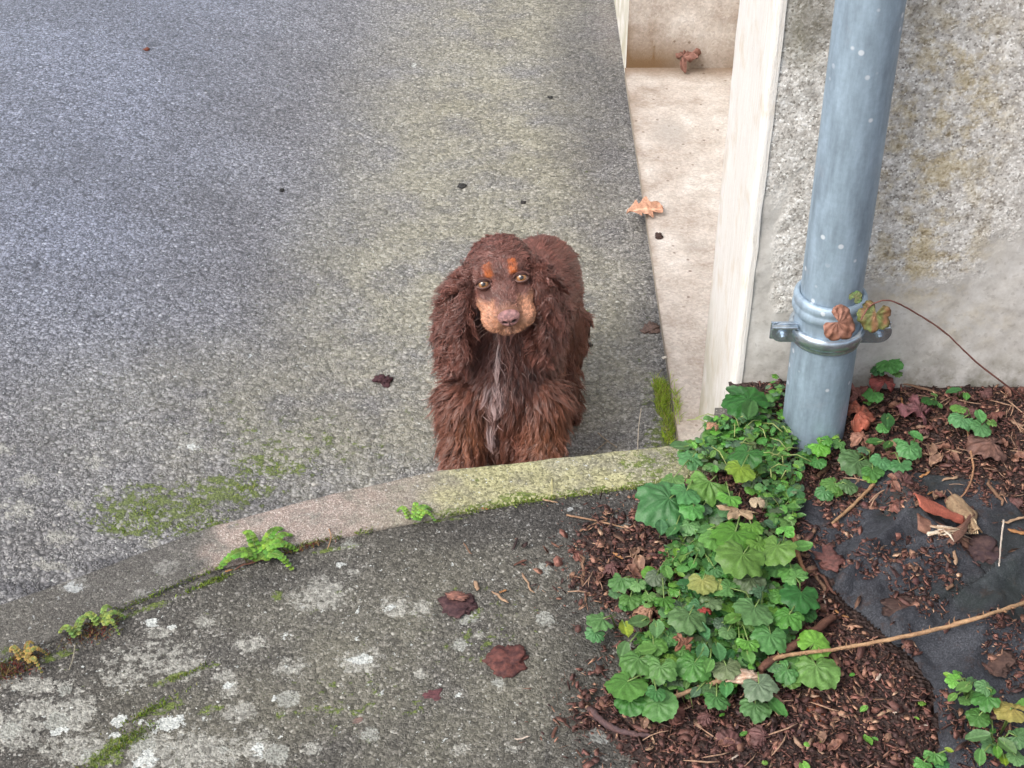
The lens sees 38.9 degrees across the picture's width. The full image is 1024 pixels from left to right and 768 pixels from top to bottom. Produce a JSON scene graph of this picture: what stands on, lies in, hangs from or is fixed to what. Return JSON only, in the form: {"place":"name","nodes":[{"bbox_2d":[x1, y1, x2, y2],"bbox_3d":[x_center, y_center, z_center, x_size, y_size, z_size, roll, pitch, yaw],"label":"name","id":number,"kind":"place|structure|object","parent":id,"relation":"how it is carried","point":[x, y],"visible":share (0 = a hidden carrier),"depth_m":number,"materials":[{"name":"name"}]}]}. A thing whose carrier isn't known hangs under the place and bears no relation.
{"place":"outdoors","nodes":[
{"label":"outdoors","id":0,"kind":"place"},
{"bbox_2d":[0,0,676,604],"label":"driveway","id":1,"kind":"structure","parent":0,"point":[198,306],"depth_m":3.41,"materials":[{"name":"asphalt"}]},
{"bbox_2d":[89,462,316,536],"bbox_3d":[-0.552,0.206,2.682,0.438,0.067,0.144,-29,45,-33],"label":"driveway moss","id":2,"kind":"object","parent":1,"relation":"on","point":[187,507],"visible":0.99,"depth_m":2.63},
{"bbox_2d":[372,374,392,387],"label":"crumpled leaf","id":3,"kind":"object","parent":1,"relation":"on","point":[383,380],"visible":1,"depth_m":3.02,"materials":[{"name":"brown plant"}]},
{"bbox_2d":[0,441,775,664],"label":"kerb","id":4,"kind":"structure","parent":1,"relation":"on","point":[39,618],"depth_m":2.21,"materials":[{"name":"concrete"}]},
{"bbox_2d":[9,640,47,672],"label":"joint weed","id":5,"kind":"object","parent":4,"relation":"on","point":[15,649],"visible":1,"depth_m":1.98,"materials":[{"name":"yellow plant"}]},
{"bbox_2d":[58,604,125,637],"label":"joint weed","id":6,"kind":"object","parent":4,"relation":"on","point":[105,618],"visible":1,"depth_m":2.03,"materials":[{"name":"green plant"}]},
{"bbox_2d":[217,526,298,569],"bbox_3d":[-0.376,0.238,2.158,0.117,0.020,0.094,0,37,0],"label":"joint weed","id":7,"kind":"object","parent":4,"relation":"on","point":[269,547],"visible":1,"depth_m":2.14,"materials":[{"name":"green plant"}]},
{"bbox_2d":[396,502,435,520],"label":"joint weed","id":8,"kind":"object","parent":4,"relation":"on","point":[421,512],"visible":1,"depth_m":2.21,"materials":[{"name":"green plant"}]},
{"bbox_2d":[660,441,719,483],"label":"weed plant","id":9,"kind":"object","parent":4,"relation":"on","point":[685,457],"visible":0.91,"depth_m":2.26,"materials":[{"name":"green plant"}]},
{"bbox_2d":[424,232,595,471],"bbox_3d":[0.001,-0.103,2.790,0.303,0.539,0.648,5,37,6],"label":"spaniel","id":10,"kind":"object","parent":1,"relation":"on","point":[512,324],"visible":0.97,"depth_m":2.62,"materials":[{"name":"fur"}]},
{"bbox_2d":[640,321,660,333],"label":"leaf","id":11,"kind":"object","parent":1,"relation":"on","point":[649,327],"visible":1,"depth_m":3.19,"materials":[{"name":"plant"}]},
{"bbox_2d":[647,368,685,443],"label":"moss tuft","id":12,"kind":"object","parent":1,"relation":"on","point":[665,386],"visible":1,"depth_m":2.95,"materials":[{"name":"plant"}]},
{"bbox_2d":[614,0,1023,440],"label":"house wall","id":13,"kind":"structure","parent":1,"relation":"on","point":[725,128],"depth_m":2.35,"materials":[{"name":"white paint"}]},
{"bbox_2d":[626,196,663,216],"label":"dry leaf","id":14,"kind":"object","parent":13,"relation":"on","point":[645,205],"visible":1,"depth_m":3.53,"materials":[{"name":"plant"}]},
{"bbox_2d":[675,48,701,72],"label":"dry leaf","id":15,"kind":"object","parent":13,"relation":"on","point":[688,56],"visible":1,"depth_m":4.15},
{"bbox_2d":[769,0,906,451],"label":"drainpipe","id":16,"kind":"object","parent":13,"relation":"attached to","point":[865,40],"visible":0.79,"depth_m":2.12,"materials":[{"name":"metal"}]},
{"bbox_2d":[823,304,854,340],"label":"dead leaf","id":17,"kind":"object","parent":16,"relation":"attached to","point":[843,328],"visible":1,"depth_m":2.17,"materials":[{"name":"plant"}]},
{"bbox_2d":[0,392,728,767],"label":"path","id":18,"kind":"structure","parent":0,"point":[314,652],"depth_m":1.98,"materials":[{"name":"concrete"}]},
{"bbox_2d":[0,537,335,688],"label":"moss","id":19,"kind":"object","parent":18,"relation":"on","point":[4,668],"visible":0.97,"depth_m":2.00,"materials":[{"name":"plant"}]},
{"bbox_2d":[3,481,658,767],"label":"path moss","id":20,"kind":"object","parent":18,"relation":"on","point":[115,747],"visible":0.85,"depth_m":2.07,"materials":[{"name":"plant"}]},
{"bbox_2d":[422,688,442,700],"bbox_3d":[-0.106,0.417,1.943,0.031,0.004,0.026,0,37,0],"label":"bark piece","id":21,"kind":"object","parent":18,"relation":"on","point":[434,694],"visible":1,"depth_m":1.94,"materials":[{"name":"brown wood"}]},
{"bbox_2d":[437,593,477,618],"bbox_3d":[-0.078,0.314,2.075,0.056,0.010,0.056,-22,42,-27],"label":"bark piece","id":22,"kind":"object","parent":18,"relation":"on","point":[455,608],"visible":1,"depth_m":2.07,"materials":[{"name":"brown wood"}]},
{"bbox_2d":[445,591,469,600],"bbox_3d":[-0.078,0.303,2.076,0.038,0.006,0.019,6,37,8],"label":"bark piece","id":23,"kind":"object","parent":22,"relation":"on","point":[458,595],"visible":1,"depth_m":2.07,"materials":[{"name":"brown wood"}]},
{"bbox_2d":[481,644,528,678],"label":"dead leaf","id":24,"kind":"object","parent":18,"relation":"on","point":[504,662],"visible":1,"depth_m":1.99,"materials":[{"name":"brown plant"}]},
{"bbox_2d":[515,379,1023,767],"bbox_3d":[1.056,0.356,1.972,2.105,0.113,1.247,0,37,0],"label":"bark mulch","id":25,"kind":"object","parent":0,"point":[860,698],"visible":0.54,"depth_m":2.00,"materials":[{"name":"wood"}]},
{"bbox_2d":[584,612,633,642],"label":"weed plant","id":26,"kind":"object","parent":25,"relation":"on","point":[597,622],"visible":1,"depth_m":1.99,"materials":[{"name":"green plant"}]},
{"bbox_2d":[602,561,620,576],"bbox_3d":[0.143,0.271,2.116,0.029,0.018,0.030,0,32,26],"label":"leaf scrap","id":27,"kind":"object","parent":25,"relation":"on","point":[610,568],"visible":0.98,"depth_m":2.11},
{"bbox_2d":[587,707,650,737],"bbox_3d":[0.135,0.445,1.886,0.095,0.016,0.021,23,43,27],"label":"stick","id":28,"kind":"object","parent":25,"relation":"on","point":[603,722],"visible":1,"depth_m":1.88,"materials":[{"name":"wood"}]},
{"bbox_2d":[608,573,655,611],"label":"weed plant","id":29,"kind":"object","parent":25,"relation":"on","point":[617,583],"visible":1,"depth_m":2.04,"materials":[{"name":"green plant"}]},
{"bbox_2d":[626,564,641,578],"bbox_3d":[0.178,0.273,2.104,0.029,0.015,0.018,41,50,19],"label":"leaf scrap","id":30,"kind":"object","parent":25,"relation":"on","point":[633,569],"visible":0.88,"depth_m":2.11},
{"bbox_2d":[633,554,644,572],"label":"leaf scrap","id":31,"kind":"object","parent":25,"relation":"on","point":[639,561],"visible":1,"depth_m":2.12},
{"bbox_2d":[604,671,678,722],"bbox_3d":[0.169,0.408,1.889,0.102,0.052,0.068,14,39,18],"label":"weed plant","id":32,"kind":"object","parent":25,"relation":"on","point":[654,704],"visible":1,"depth_m":1.87,"materials":[{"name":"green plant"}]},
{"bbox_2d":[633,605,657,626],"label":"dry leaf","id":33,"kind":"object","parent":25,"relation":"on","point":[642,610],"visible":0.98,"depth_m":2.03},
{"bbox_2d":[617,614,677,658],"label":"weed plant","id":34,"kind":"object","parent":25,"relation":"on","point":[656,630],"visible":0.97,"depth_m":1.96,"materials":[{"name":"green plant"}]},
{"bbox_2d":[619,643,677,685],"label":"weed plant","id":35,"kind":"object","parent":25,"relation":"on","point":[648,665],"visible":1,"depth_m":1.91,"materials":[{"name":"green plant"}]},
{"bbox_2d":[644,565,680,614],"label":"weed plant","id":36,"kind":"object","parent":25,"relation":"on","point":[653,577],"visible":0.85,"depth_m":2.05,"materials":[{"name":"green plant"}]},
{"bbox_2d":[635,480,704,527],"bbox_3d":[0.234,0.182,2.171,0.103,0.063,0.097,0,37,0],"label":"weed plant","id":37,"kind":"object","parent":25,"relation":"on","point":[656,502],"visible":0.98,"depth_m":2.15,"materials":[{"name":"green plant"}]},
{"bbox_2d":[655,515,699,536],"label":"weed plant","id":38,"kind":"object","parent":25,"relation":"on","point":[662,528],"visible":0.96,"depth_m":2.13,"materials":[{"name":"green plant"}]},
{"bbox_2d":[669,703,685,725],"bbox_3d":[0.211,0.430,1.893,0.032,0.019,0.038,-24,43,-29],"label":"leaf scrap","id":39,"kind":"object","parent":25,"relation":"on","point":[678,715],"visible":0.34,"depth_m":1.89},
{"bbox_2d":[667,595,722,639],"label":"weed plant","id":40,"kind":"object","parent":25,"relation":"on","point":[681,619],"visible":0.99,"depth_m":1.96,"materials":[{"name":"green plant"}]},
{"bbox_2d":[674,538,723,577],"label":"weed plant","id":41,"kind":"object","parent":25,"relation":"on","point":[709,563],"visible":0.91,"depth_m":2.07,"materials":[{"name":"green plant"}]},
{"bbox_2d":[674,678,725,697],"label":"thorny stem","id":42,"kind":"object","parent":25,"relation":"on","point":[687,691],"visible":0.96,"depth_m":1.90,"materials":[{"name":"brown wood"}]},
{"bbox_2d":[667,668,733,710],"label":"weed plant","id":43,"kind":"object","parent":25,"relation":"on","point":[716,698],"visible":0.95,"depth_m":1.89,"materials":[{"name":"green plant"}]},
{"bbox_2d":[687,573,722,595],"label":"weed plant","id":44,"kind":"object","parent":25,"relation":"on","point":[706,584],"visible":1,"depth_m":2.01,"materials":[{"name":"yellow plant"}]},
{"bbox_2d":[696,710,714,727],"bbox_3d":[0.251,0.437,1.887,0.026,0.016,0.028,15,40,19],"label":"leaf scrap","id":45,"kind":"object","parent":25,"relation":"on","point":[704,718],"visible":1,"depth_m":1.88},
{"bbox_2d":[676,641,740,682],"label":"weed plant","id":46,"kind":"object","parent":25,"relation":"on","point":[702,667],"visible":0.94,"depth_m":1.91,"materials":[{"name":"green plant"}]},
{"bbox_2d":[685,470,741,515],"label":"weed plant","id":47,"kind":"object","parent":25,"relation":"on","point":[710,493],"visible":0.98,"depth_m":2.17,"materials":[{"name":"green plant"}]},
{"bbox_2d":[632,374,811,708],"bbox_3d":[0.325,0.207,2.181,0.246,0.094,0.728,7,38,10],"label":"chickweed","id":48,"kind":"object","parent":25,"relation":"on","point":[729,436],"visible":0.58,"depth_m":2.17,"materials":[{"name":"green plant"}]},
{"bbox_2d":[672,633,693,651],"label":"dry leaf","id":49,"kind":"object","parent":48,"relation":"on","point":[682,641],"visible":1,"depth_m":1.93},
{"bbox_2d":[716,504,758,519],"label":"dry leaf","id":50,"kind":"object","parent":48,"relation":"on","point":[734,513],"visible":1,"depth_m":2.12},
{"bbox_2d":[749,497,764,507],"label":"dry leaf","id":51,"kind":"object","parent":48,"relation":"on","point":[754,501],"visible":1,"depth_m":2.13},
{"bbox_2d":[715,728,741,752],"bbox_3d":[0.277,0.455,1.853,0.036,0.021,0.034,20,63,21],"label":"leaf scrap","id":52,"kind":"object","parent":25,"relation":"on","point":[723,734],"visible":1,"depth_m":1.85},
{"bbox_2d":[697,516,764,551],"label":"weed plant","id":53,"kind":"object","parent":25,"relation":"on","point":[721,533],"visible":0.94,"depth_m":2.08,"materials":[{"name":"green plant"}]},
{"bbox_2d":[713,612,759,664],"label":"weed plant","id":54,"kind":"object","parent":25,"relation":"on","point":[747,647],"visible":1,"depth_m":1.95,"materials":[{"name":"green plant"}]},
{"bbox_2d":[714,536,765,593],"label":"weed plant","id":55,"kind":"object","parent":25,"relation":"on","point":[737,563],"visible":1,"depth_m":2.02,"materials":[{"name":"green plant"}]},
{"bbox_2d":[721,385,770,426],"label":"weed plant","id":56,"kind":"object","parent":25,"relation":"on","point":[740,401],"visible":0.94,"depth_m":2.37,"materials":[{"name":"green plant"}]},
{"bbox_2d":[713,578,786,654],"bbox_3d":[0.331,0.318,1.982,0.073,0.064,0.145,-14,39,-18],"label":"weed plant","id":57,"kind":"object","parent":25,"relation":"on","point":[768,636],"visible":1,"depth_m":1.95,"materials":[{"name":"green plant"}]},
{"bbox_2d":[724,444,777,482],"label":"weed plant","id":58,"kind":"object","parent":25,"relation":"on","point":[748,461],"visible":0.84,"depth_m":2.22,"materials":[{"name":"green plant"}]},
{"bbox_2d":[747,725,770,746],"bbox_3d":[0.314,0.451,1.856,0.030,0.019,0.032,24,62,1],"label":"leaf scrap","id":59,"kind":"object","parent":25,"relation":"on","point":[757,733],"visible":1,"depth_m":1.85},
{"bbox_2d":[739,668,787,723],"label":"weed plant","id":60,"kind":"object","parent":25,"relation":"on","point":[762,689],"visible":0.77,"depth_m":1.88,"materials":[{"name":"green plant"}]},
{"bbox_2d":[725,668,757,684],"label":"dry leaf","id":61,"kind":"object","parent":60,"relation":"on","point":[746,673],"visible":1,"depth_m":1.90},
{"bbox_2d":[766,660,800,689],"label":"weed plant","id":62,"kind":"object","parent":25,"relation":"on","point":[784,675],"visible":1,"depth_m":1.91,"materials":[{"name":"green plant"}]},
{"bbox_2d":[763,526,812,582],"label":"weed plant","id":63,"kind":"object","parent":25,"relation":"on","point":[783,554],"visible":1,"depth_m":2.04,"materials":[{"name":"green plant"}]},
{"bbox_2d":[767,568,819,630],"bbox_3d":[0.388,0.313,2.005,0.074,0.063,0.114,0,37,0],"label":"weed plant","id":64,"kind":"object","parent":25,"relation":"on","point":[803,605],"visible":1,"depth_m":1.99,"materials":[{"name":"green plant"}]},
{"bbox_2d":[758,613,836,671],"bbox_3d":[0.385,0.349,1.965,0.168,0.031,0.024,-31,46,-34],"label":"stick","id":65,"kind":"object","parent":25,"relation":"on","point":[819,626],"visible":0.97,"depth_m":1.95,"materials":[{"name":"brown wood"}]},
{"bbox_2d":[791,531,806,571],"bbox_3d":[0.414,0.241,2.104,0.012,0.017,0.093,-2,37,-3],"label":"stick","id":66,"kind":"object","parent":25,"relation":"on","point":[798,555],"visible":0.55,"depth_m":2.08,"materials":[{"name":"brown wood"}]},
{"bbox_2d":[784,630,840,690],"bbox_3d":[0.399,0.377,1.937,0.071,0.040,0.100,0,37,0],"label":"weed plant","id":67,"kind":"object","parent":25,"relation":"on","point":[821,673],"visible":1,"depth_m":1.92,"materials":[{"name":"green plant"}]},
{"bbox_2d":[796,435,833,469],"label":"weed plant","id":68,"kind":"object","parent":25,"relation":"on","point":[822,447],"visible":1,"depth_m":2.33,"materials":[{"name":"green plant"}]},
{"bbox_2d":[827,739,843,751],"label":"leaf scrap","id":69,"kind":"object","parent":25,"relation":"on","point":[836,743],"visible":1,"depth_m":1.84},
{"bbox_2d":[814,477,857,501],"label":"weed plant","id":70,"kind":"object","parent":25,"relation":"on","point":[829,488],"visible":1,"depth_m":2.22,"materials":[{"name":"green plant"}]},
{"bbox_2d":[831,434,845,449],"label":"weed plant","id":71,"kind":"object","parent":25,"relation":"on","point":[838,443],"visible":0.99,"depth_m":2.35,"materials":[{"name":"green plant"}]},
{"bbox_2d":[837,446,890,482],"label":"weed plant","id":72,"kind":"object","parent":25,"relation":"on","point":[850,462],"visible":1,"depth_m":2.28,"materials":[{"name":"green plant"}]},
{"bbox_2d":[861,440,874,457],"bbox_3d":[0.574,0.103,2.344,0.021,0.018,0.034,16,58,-11],"label":"leaf scrap","id":73,"kind":"object","parent":25,"relation":"on","point":[871,447],"visible":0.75,"depth_m":2.35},
{"bbox_2d":[849,431,868,446],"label":"dry leaf","id":74,"kind":"object","parent":73,"relation":"on","point":[856,438],"visible":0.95,"depth_m":2.35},
{"bbox_2d":[862,388,883,405],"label":"weed plant","id":75,"kind":"object","parent":25,"relation":"on","point":[870,395],"visible":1,"depth_m":2.41,"materials":[{"name":"green plant"}]},
{"bbox_2d":[849,383,867,403],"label":"dry leaf","id":76,"kind":"object","parent":75,"relation":"on","point":[857,392],"visible":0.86,"depth_m":2.42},
{"bbox_2d":[869,374,895,391],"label":"dry leaf","id":77,"kind":"object","parent":25,"relation":"on","point":[877,382],"visible":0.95,"depth_m":2.45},
{"bbox_2d":[876,413,894,433],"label":"weed plant","id":78,"kind":"object","parent":25,"relation":"on","point":[887,423],"visible":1,"depth_m":2.34,"materials":[{"name":"green plant"}]},
{"bbox_2d":[870,359,903,377],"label":"weed plant","id":79,"kind":"object","parent":25,"relation":"on","point":[893,367],"visible":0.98,"depth_m":2.44,"materials":[{"name":"green plant"}]},
{"bbox_2d":[865,437,912,472],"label":"weed plant","id":80,"kind":"object","parent":25,"relation":"on","point":[897,465],"visible":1,"depth_m":2.27,"materials":[{"name":"green plant"}]},
{"bbox_2d":[894,470,913,486],"bbox_3d":[0.607,0.149,2.247,0.035,0.021,0.034,33,68,18],"label":"leaf scrap","id":81,"kind":"object","parent":25,"relation":"on","point":[906,477],"visible":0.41,"depth_m":2.24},
{"bbox_2d":[892,430,922,460],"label":"weed plant","id":82,"kind":"object","parent":25,"relation":"on","point":[912,451],"visible":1,"depth_m":2.29,"materials":[{"name":"green plant"}]},
{"bbox_2d":[832,477,985,646],"bbox_3d":[0.559,0.236,2.096,0.269,0.060,0.235,-25,44,-30],"label":"weed membrane","id":83,"kind":"object","parent":25,"relation":"on","point":[849,586],"visible":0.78,"depth_m":2.07,"materials":[{"name":"fabric"}]},
{"bbox_2d":[889,499,904,513],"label":"leaf scrap","id":84,"kind":"object","parent":83,"relation":"on","point":[894,507],"visible":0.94,"depth_m":2.15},
{"bbox_2d":[880,593,937,616],"bbox_3d":[0.557,0.308,2.015,0.092,0.005,0.051,0,37,0],"label":"mulch pile","id":85,"kind":"object","parent":83,"relation":"on","point":[891,607],"visible":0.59,"depth_m":2.02,"materials":[{"name":"brown wood"}]},
{"bbox_2d":[796,466,1023,578],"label":"bark mulch","id":86,"kind":"object","parent":25,"relation":"on","point":[997,512],"visible":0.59,"depth_m":2.18,"materials":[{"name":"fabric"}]},
{"bbox_2d":[812,544,844,571],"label":"leaf","id":87,"kind":"object","parent":86,"relation":"on","point":[830,559],"visible":0.96,"depth_m":2.10,"materials":[{"name":"brown plant"}]},
{"bbox_2d":[831,483,874,523],"bbox_3d":[0.517,0.182,2.200,0.010,0.008,0.121,29,46,33],"label":"stick","id":88,"kind":"object","parent":86,"relation":"on","point":[857,500],"visible":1,"depth_m":2.20,"materials":[{"name":"brown wood"}]},
{"bbox_2d":[913,493,982,548],"bbox_3d":[0.648,0.191,2.134,0.145,0.070,0.094,-25,43,-29],"label":"torn bark","id":89,"kind":"object","parent":86,"relation":"on","point":[959,510],"visible":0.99,"depth_m":2.12,"materials":[{"name":"brown wood"}]},
{"bbox_2d":[965,534,1002,564],"bbox_3d":[0.685,0.244,2.123,0.097,0.011,0.074,0,37,0],"label":"bark piece","id":90,"kind":"object","parent":86,"relation":"on","point":[982,548],"visible":0.57,"depth_m":2.12,"materials":[{"name":"brown wood"}]},
{"bbox_2d":[921,393,942,408],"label":"weed plant","id":91,"kind":"object","parent":25,"relation":"on","point":[929,401],"visible":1,"depth_m":2.40,"materials":[{"name":"green plant"}]},
{"bbox_2d":[913,747,953,767],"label":"weed plant","id":92,"kind":"object","parent":25,"relation":"on","point":[938,760],"visible":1,"depth_m":1.80,"materials":[{"name":"green plant"}]},
{"bbox_2d":[929,453,942,466],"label":"leaf scrap","id":93,"kind":"object","parent":25,"relation":"on","point":[934,459],"visible":1,"depth_m":2.30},
{"bbox_2d":[887,546,1023,767],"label":"weed membrane","id":94,"kind":"object","parent":25,"relation":"on","point":[959,648],"visible":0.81,"depth_m":1.95,"materials":[{"name":"fabric"}]},
{"bbox_2d":[768,601,1023,660],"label":"thorny stem","id":95,"kind":"object","parent":94,"relation":"on","point":[930,630],"visible":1,"depth_m":1.93,"materials":[{"name":"brown wood"}]},
{"bbox_2d":[943,670,977,705],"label":"weed plant","id":96,"kind":"object","parent":94,"relation":"on","point":[964,685],"visible":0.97,"depth_m":1.83,"materials":[{"name":"green plant"}]},
{"bbox_2d":[965,680,1000,733],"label":"weed plant","id":97,"kind":"object","parent":94,"relation":"on","point":[983,698],"visible":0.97,"depth_m":1.82,"materials":[{"name":"green plant"}]},
{"bbox_2d":[965,728,1023,766],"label":"weed plant","id":98,"kind":"object","parent":94,"relation":"on","point":[1011,745],"visible":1,"depth_m":1.79,"materials":[{"name":"green plant"}]},
{"bbox_2d":[985,649,1016,677],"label":"dry leaf","id":99,"kind":"object","parent":94,"relation":"on","point":[1002,663],"visible":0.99,"depth_m":1.92,"materials":[{"name":"brown plant"}]},
{"bbox_2d":[992,698,1023,734],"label":"weed plant","id":100,"kind":"object","parent":94,"relation":"on","point":[1007,712],"visible":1,"depth_m":1.81,"materials":[{"name":"yellow plant"}]},
{"bbox_2d":[946,387,969,399],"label":"weed plant","id":101,"kind":"object","parent":25,"relation":"on","point":[957,390],"visible":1,"depth_m":2.41,"materials":[{"name":"green plant"}]},
{"bbox_2d":[948,404,996,436],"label":"weed plant","id":102,"kind":"object","parent":25,"relation":"on","point":[957,419],"visible":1,"depth_m":2.33,"materials":[{"name":"green plant"}]},
{"bbox_2d":[978,388,992,398],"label":"leaf scrap","id":103,"kind":"object","parent":25,"relation":"on","point":[986,393],"visible":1,"depth_m":2.45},
{"bbox_2d":[965,436,1006,463],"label":"dry leaf","id":104,"kind":"object","parent":25,"relation":"on","point":[985,447],"visible":0.99,"depth_m":2.30,"materials":[{"name":"plant"}]},
{"label":"wood chip","id":105,"kind":"object","parent":25,"relation":"on","visible":0},
{"bbox_2d":[847,400,875,432],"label":"dry leaf","id":106,"kind":"object","parent":105,"relation":"on","point":[863,418],"visible":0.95,"depth_m":2.37,"materials":[{"name":"plant"}]},
{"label":"leaf scrap","id":107,"kind":"object","parent":25,"relation":"on","visible":0},
{"bbox_2d":[894,393,930,425],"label":"dry leaf","id":108,"kind":"object","parent":107,"relation":"on","point":[915,407],"visible":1,"depth_m":2.39,"materials":[{"name":"plant"}]},
{"bbox_2d":[857,300,1023,398],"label":"bramble","id":109,"kind":"object","parent":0,"point":[872,321],"depth_m":2.18,"materials":[{"name":"plant"}]},
{"bbox_2d":[849,291,861,303],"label":"bramble leaf","id":110,"kind":"object","parent":109,"relation":"attached to","point":[857,295],"visible":1,"depth_m":2.17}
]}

